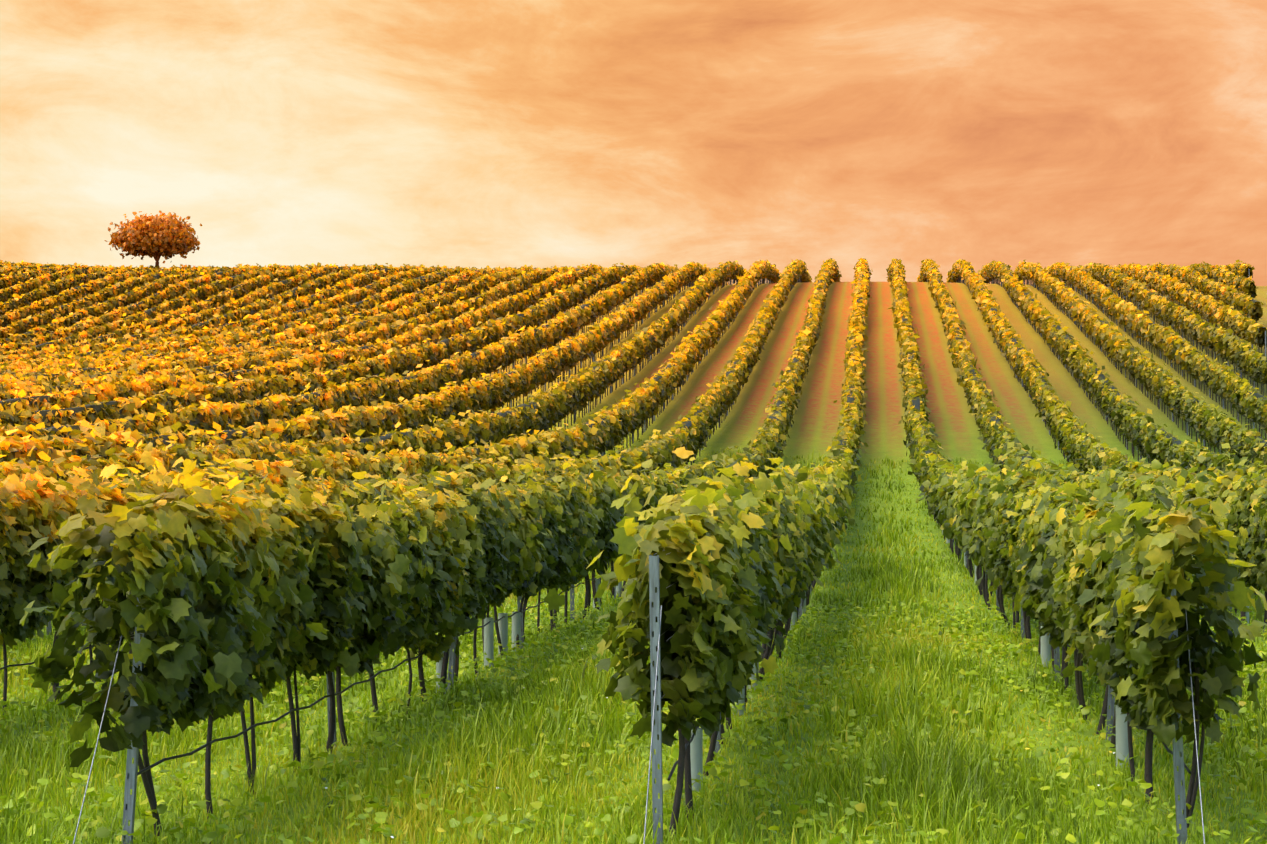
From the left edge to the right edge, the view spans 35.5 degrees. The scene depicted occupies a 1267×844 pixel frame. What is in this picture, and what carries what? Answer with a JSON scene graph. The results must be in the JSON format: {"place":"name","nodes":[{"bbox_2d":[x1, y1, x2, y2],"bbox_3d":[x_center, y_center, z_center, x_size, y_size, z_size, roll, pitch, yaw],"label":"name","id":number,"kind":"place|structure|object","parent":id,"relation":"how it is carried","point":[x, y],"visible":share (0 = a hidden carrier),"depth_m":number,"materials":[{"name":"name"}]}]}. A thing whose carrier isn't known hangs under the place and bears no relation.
{"place":"outdoors","nodes":[
{"label":"outdoors","id":0,"kind":"place"},
{"bbox_2d":[46,621,51,634],"bbox_3d":[-7.315,1.878,24.663,0.064,2.070,0.201,-1,-1,31],"label":"tube","id":1,"kind":"object","parent":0,"point":[49,628],"visible":0.06,"depth_m":24.67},
{"bbox_2d":[447,636,456,688],"bbox_3d":[-1.757,1.886,19.495,0.195,1.977,0.055,0,-1,-14],"label":"trellis post","id":2,"kind":"object","parent":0,"point":[452,657],"visible":0.12,"depth_m":19.46,"materials":[{"name":"grey metal"}]},
{"bbox_2d":[517,596,523,647],"bbox_3d":[-1.370,1.942,23.719,0.149,2.077,0.051,0,-1,-16],"label":"trellis post","id":3,"kind":"object","parent":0,"point":[519,598],"visible":0.08,"depth_m":23.70,"materials":[{"name":"grey metal"}]},
{"bbox_2d":[570,584,574,620],"bbox_3d":[-0.869,2.067,27.968,0.054,1.989,0.035,-1,-1,9],"label":"trellis post","id":4,"kind":"object","parent":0,"point":[572,598],"visible":0.12,"depth_m":27.94,"materials":[{"name":"grey metal"}]},
{"bbox_2d":[613,558,615,599],"bbox_3d":[-0.318,2.133,32.164,0.055,2.003,0.036,0,2,3],"label":"trellis post","id":5,"kind":"object","parent":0,"point":[615,586],"visible":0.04,"depth_m":32.17,"materials":[{"name":"grey metal"}]},
{"bbox_2d":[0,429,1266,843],"bbox_3d":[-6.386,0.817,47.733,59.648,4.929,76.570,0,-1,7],"label":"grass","id":6,"kind":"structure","parent":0,"point":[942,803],"depth_m":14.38,"materials":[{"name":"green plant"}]},
{"bbox_2d":[121,568,149,843],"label":"trellis post","id":7,"kind":"object","parent":6,"relation":"in","point":[129,799],"visible":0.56,"depth_m":11.00,"materials":[{"name":"grey metal"}]},
{"bbox_2d":[0,282,1266,843],"bbox_3d":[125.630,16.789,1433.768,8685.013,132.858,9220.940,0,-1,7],"label":"ground","id":8,"kind":"structure","parent":0,"point":[816,414],"depth_m":92.73,"materials":[{"name":"green plant"}]},
{"bbox_2d":[104,210,201,268],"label":"lone tree","id":9,"kind":"object","parent":8,"relation":"on","point":[145,235],"depth_m":195.14,"materials":[{"name":"orange plant"}]},
{"bbox_2d":[326,672,336,752],"bbox_3d":[-2.337,1.787,15.231,0.138,2.000,0.060,1,-1,-29],"label":"trellis post","id":10,"kind":"object","parent":8,"relation":"on","point":[328,709],"visible":0.1,"depth_m":15.22,"materials":[{"name":"grey metal"}]},
{"bbox_2d":[0,446,1266,843],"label":"vine","id":11,"kind":"object","parent":8,"relation":"on","point":[1098,576],"depth_m":12.88,"materials":[{"name":"green plant"}]},
{"bbox_2d":[0,258,1266,529],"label":"vineyard rows","id":12,"kind":"object","parent":8,"relation":"on","point":[644,402],"depth_m":104.15,"materials":[{"name":"plant"}]},
{"bbox_2d":[0,594,1266,843],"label":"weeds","id":13,"kind":"object","parent":8,"relation":"on","point":[1260,820],"visible":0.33,"depth_m":14.86,"materials":[{"name":"green plant"}]},
{"bbox_2d":[0,262,1266,701],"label":"vine canopy","id":14,"kind":"object","parent":8,"relation":"on","point":[666,574],"visible":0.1,"depth_m":98.73,"materials":[{"name":"yellow plant"}]},
{"bbox_2d":[0,430,1262,587],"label":"vine leaves","id":15,"kind":"object","parent":14,"relation":"attached to","point":[957,504],"visible":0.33,"depth_m":35.21,"materials":[{"name":"green plant"}]},
{"bbox_2d":[73,606,1204,843],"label":"post anchor wires","id":16,"kind":"object","parent":8,"relation":"on","point":[651,734],"visible":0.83,"depth_m":10.85,"materials":[{"name":"grey metal"}]},
{"bbox_2d":[649,555,662,843],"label":"trellis post","id":17,"kind":"object","parent":8,"relation":"on","point":[654,598],"visible":1,"depth_m":11.12,"materials":[{"name":"metal"}]},
{"bbox_2d":[715,712,720,752],"bbox_3d":[0.664,1.818,15.443,0.055,2.002,0.036,1,-2,13],"label":"trellis post","id":18,"kind":"object","parent":8,"relation":"in","point":[717,747],"depth_m":15.40,"materials":[{"name":"grey metal"}]},
{"bbox_2d":[798,598,801,618],"bbox_3d":[2.381,2.075,28.155,0.063,2.010,0.133,-1,-1,30],"label":"tube","id":19,"kind":"object","parent":8,"relation":"in","point":[800,613],"visible":0.15,"depth_m":28.10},
{"bbox_2d":[492,273,1265,460],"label":"trellis posts","id":20,"kind":"object","parent":8,"relation":"on","point":[965,284],"visible":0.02,"depth_m":118.38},
{"bbox_2d":[0,571,1257,780],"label":"irrigation hose","id":21,"kind":"object","parent":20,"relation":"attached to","point":[368,681],"visible":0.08,"depth_m":13.66,"materials":[{"name":"black"}]},
{"bbox_2d":[996,590,999,612],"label":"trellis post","id":22,"kind":"object","parent":8,"relation":"in","point":[997,604],"visible":0.02,"depth_m":28.65,"materials":[{"name":"grey metal"}]},
{"bbox_2d":[1021,607,1024,637],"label":"trellis post","id":23,"kind":"object","parent":8,"relation":"in","point":[1022,628],"visible":0.15,"depth_m":24.42,"materials":[{"name":"grey metal"}]},
{"bbox_2d":[1054,647,1059,681],"bbox_3d":[4.305,1.889,20.216,0.142,2.042,0.062,-1,-2,49],"label":"trellis post","id":24,"kind":"object","parent":8,"relation":"in","point":[1056,657],"visible":0.1,"depth_m":20.17,"materials":[{"name":"grey metal"}]},
{"bbox_2d":[1106,685,1114,740],"bbox_3d":[3.869,1.854,15.954,0.054,1.979,0.036,3,-1,10],"label":"trellis post","id":25,"kind":"object","parent":8,"relation":"in","point":[1110,711],"visible":0.25,"depth_m":15.93,"materials":[{"name":"grey metal"}]},
{"bbox_2d":[1166,547,1187,843],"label":"trellis post","id":26,"kind":"object","parent":8,"relation":"on","point":[1178,761],"visible":0.44,"depth_m":11.68,"materials":[{"name":"metal"}]},
{"bbox_2d":[0,0,1266,285],"label":"sky","id":27,"kind":"structure","parent":0,"point":[478,134],"materials":[{"name":"orange"}]},
{"bbox_2d":[436,530,1248,796],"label":"vine guard tubes","id":28,"kind":"object","parent":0,"point":[696,750],"visible":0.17,"depth_m":21.56}
]}

